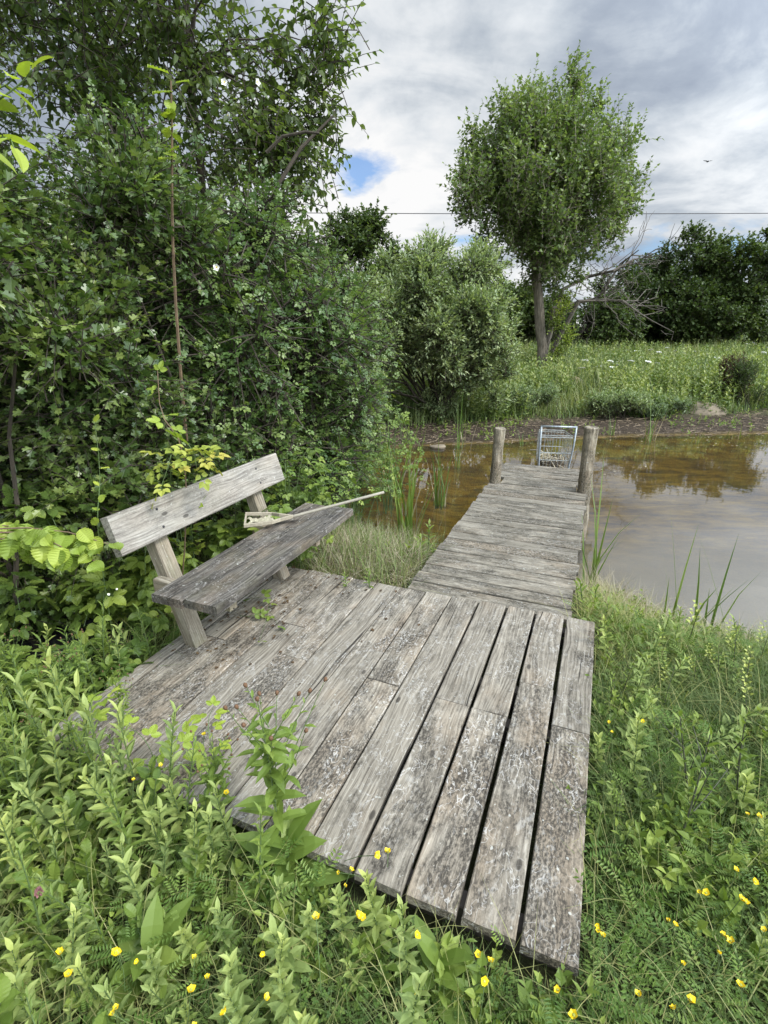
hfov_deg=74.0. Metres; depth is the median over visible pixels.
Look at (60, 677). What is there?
knapweed plant
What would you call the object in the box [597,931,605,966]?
yellow flower
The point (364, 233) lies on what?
hedgerow tree
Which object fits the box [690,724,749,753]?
fleabane plant
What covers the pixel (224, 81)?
rose flower
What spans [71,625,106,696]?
willowherb plant
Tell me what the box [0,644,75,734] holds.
bramble
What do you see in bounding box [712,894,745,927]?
yellow flower
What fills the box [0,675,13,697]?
fleabane plant
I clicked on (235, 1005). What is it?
fleabane plant
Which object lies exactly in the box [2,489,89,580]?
ash sapling
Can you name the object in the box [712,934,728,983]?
yellow flower
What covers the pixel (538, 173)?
poplar tree
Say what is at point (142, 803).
fleabane plant
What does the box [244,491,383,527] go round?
landing net
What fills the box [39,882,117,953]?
willowherb plant
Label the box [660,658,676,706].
yellow rattle
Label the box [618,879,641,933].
fleabane plant
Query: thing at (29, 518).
bramble
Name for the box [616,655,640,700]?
knapweed plant
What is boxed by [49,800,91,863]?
fleabane plant
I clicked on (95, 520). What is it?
lime seedling
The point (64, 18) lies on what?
tall tree
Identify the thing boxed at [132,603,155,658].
willowherb plant
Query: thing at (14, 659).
willowherb plant
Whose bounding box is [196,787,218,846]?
nettle plant
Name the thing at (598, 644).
knapweed plant
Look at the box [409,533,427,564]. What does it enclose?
gap weed
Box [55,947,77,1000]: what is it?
yellow flower
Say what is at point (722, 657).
fleabane plant
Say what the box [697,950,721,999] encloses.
yellow flower
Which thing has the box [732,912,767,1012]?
fleabane plant
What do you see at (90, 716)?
willowherb plant
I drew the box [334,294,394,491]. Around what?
dog rose shrub
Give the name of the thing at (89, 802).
fleabane plant
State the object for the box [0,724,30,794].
willowherb plant
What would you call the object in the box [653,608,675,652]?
fleabane plant
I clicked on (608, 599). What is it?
gap weed
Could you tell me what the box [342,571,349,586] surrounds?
gap weed
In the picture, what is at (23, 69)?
oak sapling branch
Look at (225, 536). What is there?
bramble
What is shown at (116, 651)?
fleabane plant
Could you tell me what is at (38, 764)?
nettle plant
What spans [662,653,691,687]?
fleabane plant
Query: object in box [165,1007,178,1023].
fleabane plant
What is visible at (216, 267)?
rose flower
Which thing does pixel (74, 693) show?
fleabane plant
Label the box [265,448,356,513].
bramble
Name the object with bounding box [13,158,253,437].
hawthorn shrub
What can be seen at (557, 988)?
yellow flower
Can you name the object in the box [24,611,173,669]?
dead leaves
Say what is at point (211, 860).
fleabane plant
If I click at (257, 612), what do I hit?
bramble runner
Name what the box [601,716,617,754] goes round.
knapweed plant
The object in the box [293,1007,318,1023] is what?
fleabane plant
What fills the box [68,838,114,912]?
nettle plant
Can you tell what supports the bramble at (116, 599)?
on the ground at (714, 484)
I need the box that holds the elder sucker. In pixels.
[545,285,579,369]
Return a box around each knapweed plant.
[0,626,26,691]
[20,711,52,780]
[41,649,73,719]
[46,628,104,699]
[99,664,133,722]
[181,723,242,855]
[223,677,326,905]
[592,619,603,657]
[598,670,627,711]
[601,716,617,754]
[602,789,633,831]
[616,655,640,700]
[643,720,729,878]
[652,710,722,853]
[705,710,767,834]
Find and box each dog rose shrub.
[36,78,327,547]
[175,149,404,507]
[231,239,406,499]
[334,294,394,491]
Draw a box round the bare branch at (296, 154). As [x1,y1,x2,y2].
[265,115,333,305]
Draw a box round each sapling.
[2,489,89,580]
[145,65,200,564]
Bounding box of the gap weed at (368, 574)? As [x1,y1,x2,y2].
[363,568,372,587]
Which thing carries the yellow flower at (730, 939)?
on the grass at (708, 702)
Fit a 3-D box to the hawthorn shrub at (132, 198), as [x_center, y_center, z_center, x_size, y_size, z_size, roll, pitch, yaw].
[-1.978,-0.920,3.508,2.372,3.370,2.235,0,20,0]
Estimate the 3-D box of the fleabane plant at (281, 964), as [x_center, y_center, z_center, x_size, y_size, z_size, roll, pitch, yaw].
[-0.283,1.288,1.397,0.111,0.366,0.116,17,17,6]
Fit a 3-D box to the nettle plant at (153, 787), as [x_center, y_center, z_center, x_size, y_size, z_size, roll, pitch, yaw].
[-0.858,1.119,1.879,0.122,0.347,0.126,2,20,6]
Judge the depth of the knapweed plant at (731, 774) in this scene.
1.93 m
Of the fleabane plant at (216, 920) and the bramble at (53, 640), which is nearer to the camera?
the fleabane plant at (216, 920)
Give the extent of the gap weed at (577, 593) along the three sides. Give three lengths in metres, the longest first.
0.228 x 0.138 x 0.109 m
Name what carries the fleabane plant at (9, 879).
on the ground at (714, 484)
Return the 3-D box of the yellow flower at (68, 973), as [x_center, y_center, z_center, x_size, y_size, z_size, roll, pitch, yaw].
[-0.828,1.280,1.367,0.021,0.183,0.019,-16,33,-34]
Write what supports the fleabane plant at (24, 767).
on the ground at (714, 484)
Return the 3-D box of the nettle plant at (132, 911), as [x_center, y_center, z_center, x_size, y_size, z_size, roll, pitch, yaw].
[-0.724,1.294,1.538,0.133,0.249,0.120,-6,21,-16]
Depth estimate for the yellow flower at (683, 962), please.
1.40 m
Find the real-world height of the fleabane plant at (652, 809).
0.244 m
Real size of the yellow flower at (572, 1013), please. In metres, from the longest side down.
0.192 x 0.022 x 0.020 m
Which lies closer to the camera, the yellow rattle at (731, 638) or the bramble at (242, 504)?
the yellow rattle at (731, 638)
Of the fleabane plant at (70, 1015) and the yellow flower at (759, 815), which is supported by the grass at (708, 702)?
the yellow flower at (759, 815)
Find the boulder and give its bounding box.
[429,444,445,450]
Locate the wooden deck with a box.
[40,567,594,976]
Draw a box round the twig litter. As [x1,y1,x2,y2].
[377,408,767,446]
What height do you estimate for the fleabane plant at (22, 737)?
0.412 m
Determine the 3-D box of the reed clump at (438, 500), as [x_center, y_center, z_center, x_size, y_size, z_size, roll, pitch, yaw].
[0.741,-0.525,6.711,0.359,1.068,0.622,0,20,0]
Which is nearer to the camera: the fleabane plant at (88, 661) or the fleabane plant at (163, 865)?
the fleabane plant at (163, 865)
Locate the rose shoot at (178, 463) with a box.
[140,444,230,557]
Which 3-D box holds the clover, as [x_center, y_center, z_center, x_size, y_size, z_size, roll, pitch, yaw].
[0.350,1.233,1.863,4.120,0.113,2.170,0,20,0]
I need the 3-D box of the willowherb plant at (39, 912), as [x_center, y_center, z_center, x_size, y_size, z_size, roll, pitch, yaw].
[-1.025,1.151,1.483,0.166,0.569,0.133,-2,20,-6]
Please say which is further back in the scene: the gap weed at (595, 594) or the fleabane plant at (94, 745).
the gap weed at (595, 594)
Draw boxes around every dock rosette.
[90,892,198,1023]
[223,799,354,918]
[395,914,474,1023]
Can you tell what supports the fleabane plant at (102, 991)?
on the ground at (714, 484)
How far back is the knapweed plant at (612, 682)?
2.48 m
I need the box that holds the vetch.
[0,599,767,1023]
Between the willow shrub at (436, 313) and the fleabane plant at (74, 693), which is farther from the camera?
the willow shrub at (436, 313)
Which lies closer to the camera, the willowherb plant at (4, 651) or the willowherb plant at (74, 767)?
the willowherb plant at (74, 767)
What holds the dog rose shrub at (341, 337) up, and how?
on the ground at (714, 484)
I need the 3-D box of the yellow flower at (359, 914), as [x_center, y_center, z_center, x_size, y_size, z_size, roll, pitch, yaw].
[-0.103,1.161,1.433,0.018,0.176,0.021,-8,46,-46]
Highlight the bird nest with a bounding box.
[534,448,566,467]
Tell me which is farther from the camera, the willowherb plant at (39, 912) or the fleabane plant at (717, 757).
the fleabane plant at (717, 757)
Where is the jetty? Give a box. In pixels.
[407,426,598,623]
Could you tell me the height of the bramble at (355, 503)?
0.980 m
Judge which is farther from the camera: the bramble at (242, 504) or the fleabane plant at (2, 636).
the bramble at (242, 504)
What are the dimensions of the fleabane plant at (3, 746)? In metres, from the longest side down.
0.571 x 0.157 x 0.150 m
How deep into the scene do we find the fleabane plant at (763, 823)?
1.77 m
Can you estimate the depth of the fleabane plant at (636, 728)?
2.05 m
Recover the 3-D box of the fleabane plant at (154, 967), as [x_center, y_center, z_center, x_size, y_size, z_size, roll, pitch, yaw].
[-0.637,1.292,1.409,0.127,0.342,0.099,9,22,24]
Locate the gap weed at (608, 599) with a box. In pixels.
[604,596,612,617]
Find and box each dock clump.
[718,350,760,395]
[725,354,767,407]
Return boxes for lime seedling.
[90,414,114,642]
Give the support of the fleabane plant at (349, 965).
on the ground at (714, 484)
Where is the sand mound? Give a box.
[686,401,726,415]
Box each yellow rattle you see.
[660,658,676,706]
[684,600,701,651]
[688,654,698,682]
[704,641,713,664]
[709,643,720,690]
[725,619,739,677]
[738,644,754,698]
[740,667,753,725]
[755,620,767,660]
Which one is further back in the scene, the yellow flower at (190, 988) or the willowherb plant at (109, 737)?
the willowherb plant at (109, 737)
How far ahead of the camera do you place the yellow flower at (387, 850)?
1.70 m
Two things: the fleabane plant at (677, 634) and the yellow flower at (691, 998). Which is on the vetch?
the yellow flower at (691, 998)
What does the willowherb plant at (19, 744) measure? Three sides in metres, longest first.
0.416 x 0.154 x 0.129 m
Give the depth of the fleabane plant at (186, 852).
1.67 m
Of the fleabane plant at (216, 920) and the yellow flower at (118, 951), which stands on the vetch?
the yellow flower at (118, 951)
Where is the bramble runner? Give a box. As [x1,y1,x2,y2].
[241,589,284,641]
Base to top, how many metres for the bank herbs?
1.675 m
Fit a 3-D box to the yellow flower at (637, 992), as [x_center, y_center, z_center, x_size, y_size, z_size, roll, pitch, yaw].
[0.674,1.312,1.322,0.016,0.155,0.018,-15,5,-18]
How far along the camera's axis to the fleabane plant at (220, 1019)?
1.29 m
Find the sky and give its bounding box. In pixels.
[0,0,767,324]
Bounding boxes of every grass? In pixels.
[0,482,767,1023]
[295,506,454,587]
[368,333,767,425]
[575,552,767,650]
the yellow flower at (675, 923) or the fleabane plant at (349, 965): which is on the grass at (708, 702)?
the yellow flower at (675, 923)
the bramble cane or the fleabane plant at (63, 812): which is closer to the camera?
the fleabane plant at (63, 812)
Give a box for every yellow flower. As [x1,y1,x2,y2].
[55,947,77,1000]
[64,969,79,997]
[109,1009,128,1023]
[111,947,120,970]
[113,1003,118,1023]
[115,949,124,989]
[187,984,195,1023]
[192,953,196,1004]
[204,973,209,1014]
[219,1005,231,1023]
[248,992,269,1023]
[312,911,320,991]
[334,866,353,906]
[335,910,362,936]
[345,851,379,860]
[348,912,365,951]
[385,847,390,908]
[414,930,420,938]
[465,976,488,987]
[475,949,480,974]
[480,956,493,1017]
[554,985,570,1022]
[568,1009,577,1023]
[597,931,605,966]
[635,989,643,1022]
[660,920,678,955]
[666,917,693,967]
[668,960,685,979]
[668,994,695,1023]
[669,1004,678,1023]
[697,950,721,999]
[702,888,709,915]
[706,931,725,958]
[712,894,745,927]
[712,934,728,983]
[723,866,739,901]
[726,936,756,1003]
[729,877,758,887]
[733,898,750,937]
[736,979,745,1023]
[749,812,762,839]
[761,926,767,959]
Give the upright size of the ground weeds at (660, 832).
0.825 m
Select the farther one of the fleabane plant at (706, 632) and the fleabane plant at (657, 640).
the fleabane plant at (706, 632)
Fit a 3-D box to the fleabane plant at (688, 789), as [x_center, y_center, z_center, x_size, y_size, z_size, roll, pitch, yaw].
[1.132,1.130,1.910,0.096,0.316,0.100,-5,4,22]
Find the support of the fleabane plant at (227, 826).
on the ground at (714, 484)
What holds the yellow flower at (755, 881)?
on the grass at (708, 702)
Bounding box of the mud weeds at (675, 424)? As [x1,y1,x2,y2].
[392,400,767,442]
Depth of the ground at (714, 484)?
7.28 m
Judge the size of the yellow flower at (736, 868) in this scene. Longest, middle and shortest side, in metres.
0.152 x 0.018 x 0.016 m
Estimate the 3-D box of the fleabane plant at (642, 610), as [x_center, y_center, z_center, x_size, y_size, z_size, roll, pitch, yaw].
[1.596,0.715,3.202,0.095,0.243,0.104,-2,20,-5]
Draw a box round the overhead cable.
[228,212,767,213]
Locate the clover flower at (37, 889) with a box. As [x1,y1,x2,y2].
[34,886,53,934]
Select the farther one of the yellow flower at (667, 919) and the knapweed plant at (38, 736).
the knapweed plant at (38, 736)
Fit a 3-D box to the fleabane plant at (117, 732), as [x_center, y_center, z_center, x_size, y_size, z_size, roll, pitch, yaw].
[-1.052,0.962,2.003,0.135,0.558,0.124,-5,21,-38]
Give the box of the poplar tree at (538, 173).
[438,40,664,365]
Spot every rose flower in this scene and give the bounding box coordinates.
[213,264,219,270]
[221,78,227,85]
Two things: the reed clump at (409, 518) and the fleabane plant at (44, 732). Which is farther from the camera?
the reed clump at (409, 518)
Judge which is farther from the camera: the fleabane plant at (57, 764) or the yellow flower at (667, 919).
the fleabane plant at (57, 764)
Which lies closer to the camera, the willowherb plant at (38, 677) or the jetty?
the willowherb plant at (38, 677)
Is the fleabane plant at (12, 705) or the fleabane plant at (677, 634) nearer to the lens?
the fleabane plant at (12, 705)
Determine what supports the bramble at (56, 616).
on the ground at (714, 484)
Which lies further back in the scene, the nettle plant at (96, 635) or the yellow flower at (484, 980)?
the nettle plant at (96, 635)
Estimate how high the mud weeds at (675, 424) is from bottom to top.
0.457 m
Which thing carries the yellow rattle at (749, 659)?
on the ground at (714, 484)
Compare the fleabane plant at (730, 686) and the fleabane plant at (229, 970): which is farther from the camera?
the fleabane plant at (730, 686)
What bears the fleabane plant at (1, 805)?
on the ground at (714, 484)
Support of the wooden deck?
on the ground at (714, 484)
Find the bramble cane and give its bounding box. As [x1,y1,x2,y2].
[146,361,205,574]
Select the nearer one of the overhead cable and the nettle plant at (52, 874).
the nettle plant at (52, 874)
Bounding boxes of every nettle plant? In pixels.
[0,853,17,898]
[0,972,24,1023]
[12,858,96,901]
[14,685,49,728]
[14,749,69,793]
[14,814,47,871]
[21,716,47,761]
[54,789,111,864]
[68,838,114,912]
[92,629,109,660]
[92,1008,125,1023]
[96,772,137,836]
[97,654,120,695]
[117,900,145,961]
[130,755,159,821]
[134,766,168,839]
[176,818,211,932]
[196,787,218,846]
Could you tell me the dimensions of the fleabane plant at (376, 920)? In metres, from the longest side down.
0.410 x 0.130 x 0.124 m
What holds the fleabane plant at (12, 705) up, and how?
on the ground at (714, 484)
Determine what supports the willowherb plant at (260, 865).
on the ground at (714, 484)
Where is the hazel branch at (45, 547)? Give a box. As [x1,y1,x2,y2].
[0,520,123,572]
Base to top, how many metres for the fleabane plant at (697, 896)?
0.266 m
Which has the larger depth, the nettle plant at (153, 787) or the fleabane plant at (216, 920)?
the nettle plant at (153, 787)
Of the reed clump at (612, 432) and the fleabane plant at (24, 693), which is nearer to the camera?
the fleabane plant at (24, 693)
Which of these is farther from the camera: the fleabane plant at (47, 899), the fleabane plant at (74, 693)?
the fleabane plant at (74, 693)
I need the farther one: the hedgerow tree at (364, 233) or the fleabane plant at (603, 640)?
the hedgerow tree at (364, 233)
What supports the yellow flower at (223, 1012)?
on the fleabane plant
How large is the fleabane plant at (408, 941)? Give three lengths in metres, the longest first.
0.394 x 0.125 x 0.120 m
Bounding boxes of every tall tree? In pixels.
[0,0,158,226]
[0,0,238,204]
[0,0,384,307]
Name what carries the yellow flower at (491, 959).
on the grass at (708, 702)
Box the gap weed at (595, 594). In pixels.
[584,585,599,605]
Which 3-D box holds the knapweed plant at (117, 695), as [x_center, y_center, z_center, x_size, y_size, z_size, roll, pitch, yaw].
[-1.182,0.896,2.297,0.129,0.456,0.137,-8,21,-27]
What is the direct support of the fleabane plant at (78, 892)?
on the ground at (714, 484)
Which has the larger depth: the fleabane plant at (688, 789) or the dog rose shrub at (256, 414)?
the dog rose shrub at (256, 414)
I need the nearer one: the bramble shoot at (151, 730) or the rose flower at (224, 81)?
the bramble shoot at (151, 730)
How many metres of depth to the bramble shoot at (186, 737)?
2.01 m
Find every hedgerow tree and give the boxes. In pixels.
[309,197,404,338]
[463,271,576,346]
[524,286,651,350]
[586,257,683,345]
[631,219,733,346]
[657,264,767,349]
[688,225,767,348]
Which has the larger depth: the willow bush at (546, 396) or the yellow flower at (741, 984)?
the willow bush at (546, 396)
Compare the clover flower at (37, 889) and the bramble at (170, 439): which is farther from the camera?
the bramble at (170, 439)
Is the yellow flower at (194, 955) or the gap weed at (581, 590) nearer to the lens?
the yellow flower at (194, 955)
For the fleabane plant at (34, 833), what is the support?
on the ground at (714, 484)
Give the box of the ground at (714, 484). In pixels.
[0,326,767,1023]
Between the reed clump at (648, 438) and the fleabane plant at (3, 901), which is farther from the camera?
the reed clump at (648, 438)
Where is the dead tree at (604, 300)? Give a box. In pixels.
[546,211,683,354]
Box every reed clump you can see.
[372,408,426,503]
[384,431,450,545]
[428,438,452,509]
[455,432,467,469]
[457,385,479,447]
[582,458,637,586]
[609,415,615,435]
[642,399,664,442]
[661,522,727,626]
[692,534,757,631]
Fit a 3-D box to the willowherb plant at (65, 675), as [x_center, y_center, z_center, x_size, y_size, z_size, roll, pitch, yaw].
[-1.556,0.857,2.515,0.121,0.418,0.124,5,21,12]
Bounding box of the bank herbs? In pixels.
[376,337,767,419]
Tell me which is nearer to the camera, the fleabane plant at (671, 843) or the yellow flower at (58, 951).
the yellow flower at (58, 951)
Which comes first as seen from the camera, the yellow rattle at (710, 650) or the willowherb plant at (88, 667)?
the willowherb plant at (88, 667)
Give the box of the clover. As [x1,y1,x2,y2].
[70,660,767,1023]
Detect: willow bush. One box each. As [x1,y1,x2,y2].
[506,379,560,415]
[581,386,654,418]
[634,392,694,419]
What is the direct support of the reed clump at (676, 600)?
in the water
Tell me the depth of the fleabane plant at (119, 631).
2.82 m
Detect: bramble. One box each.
[0,460,100,644]
[0,559,133,639]
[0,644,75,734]
[2,612,167,695]
[32,637,153,701]
[54,550,181,644]
[107,529,201,619]
[124,422,202,549]
[178,490,292,571]
[195,422,306,527]
[234,492,332,567]
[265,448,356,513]
[309,432,403,526]
[342,397,426,516]
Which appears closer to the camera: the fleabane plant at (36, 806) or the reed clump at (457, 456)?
the fleabane plant at (36, 806)
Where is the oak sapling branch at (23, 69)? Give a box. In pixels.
[0,55,53,173]
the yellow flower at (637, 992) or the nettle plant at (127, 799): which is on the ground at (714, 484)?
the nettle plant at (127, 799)
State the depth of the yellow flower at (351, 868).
1.52 m
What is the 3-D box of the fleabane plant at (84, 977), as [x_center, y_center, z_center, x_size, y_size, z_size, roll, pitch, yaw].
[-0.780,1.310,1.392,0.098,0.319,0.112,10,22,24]
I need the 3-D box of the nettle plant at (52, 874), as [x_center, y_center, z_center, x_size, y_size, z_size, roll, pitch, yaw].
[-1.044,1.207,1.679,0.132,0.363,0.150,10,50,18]
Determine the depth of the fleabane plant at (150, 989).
1.38 m
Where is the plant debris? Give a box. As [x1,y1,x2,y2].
[171,566,419,683]
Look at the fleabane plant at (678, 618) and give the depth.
3.17 m
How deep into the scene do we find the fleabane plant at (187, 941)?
1.47 m
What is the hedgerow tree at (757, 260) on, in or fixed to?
on the ground at (714, 484)
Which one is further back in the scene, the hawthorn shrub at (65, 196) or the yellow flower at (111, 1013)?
the hawthorn shrub at (65, 196)
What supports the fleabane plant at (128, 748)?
on the ground at (714, 484)
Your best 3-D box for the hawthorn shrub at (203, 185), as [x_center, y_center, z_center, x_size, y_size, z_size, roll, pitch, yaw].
[-2.203,-2.220,6.266,2.674,3.701,3.326,0,20,0]
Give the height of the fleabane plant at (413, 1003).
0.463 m
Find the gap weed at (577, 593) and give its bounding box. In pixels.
[572,580,586,606]
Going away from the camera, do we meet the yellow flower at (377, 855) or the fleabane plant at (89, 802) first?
the yellow flower at (377, 855)
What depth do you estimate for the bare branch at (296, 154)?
5.13 m
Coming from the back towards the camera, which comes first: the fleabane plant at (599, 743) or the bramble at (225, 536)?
the bramble at (225, 536)
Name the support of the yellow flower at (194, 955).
on the fleabane plant at (183, 1012)
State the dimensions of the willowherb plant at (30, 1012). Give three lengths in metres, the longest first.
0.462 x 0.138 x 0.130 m
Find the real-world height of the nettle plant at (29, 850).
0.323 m
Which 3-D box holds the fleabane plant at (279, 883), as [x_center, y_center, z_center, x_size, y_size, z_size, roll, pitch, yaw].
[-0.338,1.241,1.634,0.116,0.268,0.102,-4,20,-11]
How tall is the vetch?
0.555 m
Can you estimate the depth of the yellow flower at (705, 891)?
1.56 m
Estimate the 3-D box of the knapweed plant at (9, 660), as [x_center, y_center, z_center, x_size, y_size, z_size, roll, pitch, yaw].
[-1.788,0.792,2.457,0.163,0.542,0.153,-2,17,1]
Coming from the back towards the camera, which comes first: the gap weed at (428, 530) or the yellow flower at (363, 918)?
the gap weed at (428, 530)
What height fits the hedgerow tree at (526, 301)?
4.613 m
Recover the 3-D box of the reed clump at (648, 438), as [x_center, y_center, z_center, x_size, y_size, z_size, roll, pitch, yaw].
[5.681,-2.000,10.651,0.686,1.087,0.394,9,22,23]
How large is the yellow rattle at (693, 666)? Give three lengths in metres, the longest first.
0.240 x 0.057 x 0.048 m
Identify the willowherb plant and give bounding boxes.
[0,637,11,671]
[0,649,16,697]
[0,664,21,735]
[0,693,29,756]
[0,700,40,823]
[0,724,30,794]
[0,734,25,813]
[3,713,29,767]
[5,644,47,730]
[8,839,64,965]
[15,986,50,1023]
[27,650,62,718]
[31,632,74,687]
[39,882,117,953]
[55,652,77,706]
[56,626,81,688]
[58,705,97,801]
[58,720,81,778]
[60,715,107,819]
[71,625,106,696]
[77,692,105,800]
[78,895,124,976]
[93,595,113,671]
[97,779,156,884]
[99,621,113,653]
[103,733,125,788]
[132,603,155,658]
[172,736,200,847]
[233,802,277,928]
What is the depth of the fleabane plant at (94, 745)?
1.87 m
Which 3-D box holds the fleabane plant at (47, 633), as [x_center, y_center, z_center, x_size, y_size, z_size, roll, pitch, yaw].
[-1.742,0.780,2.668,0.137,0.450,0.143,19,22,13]
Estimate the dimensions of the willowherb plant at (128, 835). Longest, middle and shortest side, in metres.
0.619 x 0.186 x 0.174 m
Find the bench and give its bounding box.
[100,453,352,647]
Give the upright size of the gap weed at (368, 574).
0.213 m
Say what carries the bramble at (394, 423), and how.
on the ground at (714, 484)
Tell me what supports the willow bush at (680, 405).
on the ground at (714, 484)
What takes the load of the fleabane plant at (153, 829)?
on the ground at (714, 484)
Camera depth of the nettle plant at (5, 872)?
1.74 m
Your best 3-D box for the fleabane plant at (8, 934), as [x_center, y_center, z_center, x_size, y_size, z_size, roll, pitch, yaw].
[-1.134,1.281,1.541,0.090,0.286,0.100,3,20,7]
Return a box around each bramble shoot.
[62,686,119,742]
[115,714,172,777]
[160,717,197,770]
[183,695,231,771]
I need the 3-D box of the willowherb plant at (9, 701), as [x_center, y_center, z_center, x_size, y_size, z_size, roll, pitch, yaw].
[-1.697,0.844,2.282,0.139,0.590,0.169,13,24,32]
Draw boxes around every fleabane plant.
[0,624,9,681]
[0,668,66,780]
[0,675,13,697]
[0,684,19,734]
[0,712,25,779]
[0,791,25,856]
[0,795,3,837]
[0,812,39,924]
[0,883,10,924]
[0,916,15,951]
[0,916,33,966]
[0,937,48,1023]
[1,815,26,855]
[3,969,54,1023]
[7,732,58,830]
[11,780,59,842]
[14,725,53,798]
[17,689,39,752]
[22,820,59,865]
[31,873,68,938]
[32,679,87,782]
[40,720,70,780]
[40,721,85,818]
[41,623,57,669]
[41,645,105,798]
[46,824,68,905]
[47,674,76,715]
[48,902,90,1013]
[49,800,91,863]
[63,997,77,1023]
[64,952,129,1023]
[66,669,112,811]
[66,879,100,975]
[76,693,128,801]
[76,763,152,862]
[77,652,94,696]
[83,755,106,826]
[91,978,147,1023]
[95,753,133,855]
[97,837,119,896]
[107,699,145,813]
[108,739,140,807]
[109,845,169,918]
[110,627,126,669]
[110,695,132,772]
[111,622,133,660]
[112,832,146,917]
[131,780,175,868]
[138,943,177,1022]
[140,980,192,1022]
[141,796,179,885]
[142,809,177,889]
[151,829,175,906]
[152,700,183,837]
[158,776,192,853]
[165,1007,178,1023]
[172,922,211,976]
[174,798,210,903]
[177,995,201,1023]
[199,801,231,881]
[200,850,221,916]
[205,780,251,880]
[208,977,235,1023]
[209,896,250,968]
[209,955,241,1004]
[214,947,258,1019]
[218,976,266,1023]
[256,931,292,1023]
[258,913,316,1001]
[264,873,296,926]
[267,966,308,1023]
[289,1013,309,1023]
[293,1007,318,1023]
[295,900,325,956]
[327,883,356,964]
[339,953,371,1007]
[358,869,398,959]
[389,893,423,992]
[391,970,430,1023]
[588,731,606,775]
[597,614,616,663]
[602,780,626,817]
[610,697,657,759]
[615,713,651,797]
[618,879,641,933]
[620,651,649,694]
[622,710,647,744]
[629,653,653,700]
[634,608,644,626]
[636,624,666,672]
[644,689,665,764]
[645,802,667,829]
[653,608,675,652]
[661,836,680,876]
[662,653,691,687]
[667,620,687,664]
[670,605,685,632]
[676,875,715,931]
[678,771,698,843]
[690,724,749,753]
[696,626,711,645]
[707,703,767,740]
[712,651,728,673]
[713,746,725,775]
[716,727,730,759]
[723,640,735,667]
[726,667,740,702]
[727,772,757,823]
[729,613,749,655]
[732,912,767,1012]
[752,811,767,866]
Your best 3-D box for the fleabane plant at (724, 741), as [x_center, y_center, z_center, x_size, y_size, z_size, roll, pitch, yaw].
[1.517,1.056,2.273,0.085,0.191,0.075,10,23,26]
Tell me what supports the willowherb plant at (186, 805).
on the ground at (714, 484)
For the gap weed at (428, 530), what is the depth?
4.77 m
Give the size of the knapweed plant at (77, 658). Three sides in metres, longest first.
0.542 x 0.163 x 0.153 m
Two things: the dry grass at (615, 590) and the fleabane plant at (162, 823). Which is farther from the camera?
the dry grass at (615, 590)
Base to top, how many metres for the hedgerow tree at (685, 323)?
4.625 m
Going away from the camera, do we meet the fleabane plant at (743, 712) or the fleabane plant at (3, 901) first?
the fleabane plant at (3, 901)
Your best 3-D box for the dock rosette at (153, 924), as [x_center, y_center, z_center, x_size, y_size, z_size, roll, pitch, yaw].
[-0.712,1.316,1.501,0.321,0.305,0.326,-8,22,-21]
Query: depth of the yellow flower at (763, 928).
1.46 m
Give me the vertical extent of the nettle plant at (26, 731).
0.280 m
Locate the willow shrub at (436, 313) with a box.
[341,221,530,425]
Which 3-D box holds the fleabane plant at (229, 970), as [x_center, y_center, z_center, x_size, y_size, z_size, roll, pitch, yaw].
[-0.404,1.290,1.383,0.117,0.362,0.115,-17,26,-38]
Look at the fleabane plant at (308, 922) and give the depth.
1.52 m
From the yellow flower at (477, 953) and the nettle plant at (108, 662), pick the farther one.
the nettle plant at (108, 662)
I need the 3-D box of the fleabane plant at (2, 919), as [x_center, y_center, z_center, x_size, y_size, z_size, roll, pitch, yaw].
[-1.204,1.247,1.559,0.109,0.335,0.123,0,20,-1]
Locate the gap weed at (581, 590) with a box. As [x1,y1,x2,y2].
[572,578,590,610]
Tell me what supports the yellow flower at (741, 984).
on the grass at (708, 702)
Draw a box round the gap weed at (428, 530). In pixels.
[423,519,437,547]
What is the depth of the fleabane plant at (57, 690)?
1.98 m
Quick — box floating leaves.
[416,435,763,525]
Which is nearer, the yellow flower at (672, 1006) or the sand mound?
the yellow flower at (672, 1006)
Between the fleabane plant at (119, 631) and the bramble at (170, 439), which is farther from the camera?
the bramble at (170, 439)
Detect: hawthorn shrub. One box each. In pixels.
[0,68,273,547]
[0,72,195,651]
[0,135,109,439]
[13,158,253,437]
[135,155,285,433]
[278,223,392,321]
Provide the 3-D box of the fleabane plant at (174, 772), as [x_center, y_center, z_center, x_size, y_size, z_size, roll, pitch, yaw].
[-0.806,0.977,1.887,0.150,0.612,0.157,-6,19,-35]
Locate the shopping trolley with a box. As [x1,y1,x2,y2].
[536,425,577,468]
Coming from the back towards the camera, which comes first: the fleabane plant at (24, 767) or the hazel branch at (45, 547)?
the hazel branch at (45, 547)
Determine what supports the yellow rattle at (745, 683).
on the ground at (714, 484)
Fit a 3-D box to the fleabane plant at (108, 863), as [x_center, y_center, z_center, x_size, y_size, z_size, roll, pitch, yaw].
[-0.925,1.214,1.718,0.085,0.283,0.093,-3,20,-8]
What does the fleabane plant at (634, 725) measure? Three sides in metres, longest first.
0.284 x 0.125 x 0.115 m
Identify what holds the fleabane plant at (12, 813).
on the ground at (714, 484)
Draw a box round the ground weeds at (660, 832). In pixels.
[0,584,767,1023]
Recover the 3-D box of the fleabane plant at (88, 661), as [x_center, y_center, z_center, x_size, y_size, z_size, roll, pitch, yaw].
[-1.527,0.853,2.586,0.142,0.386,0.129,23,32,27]

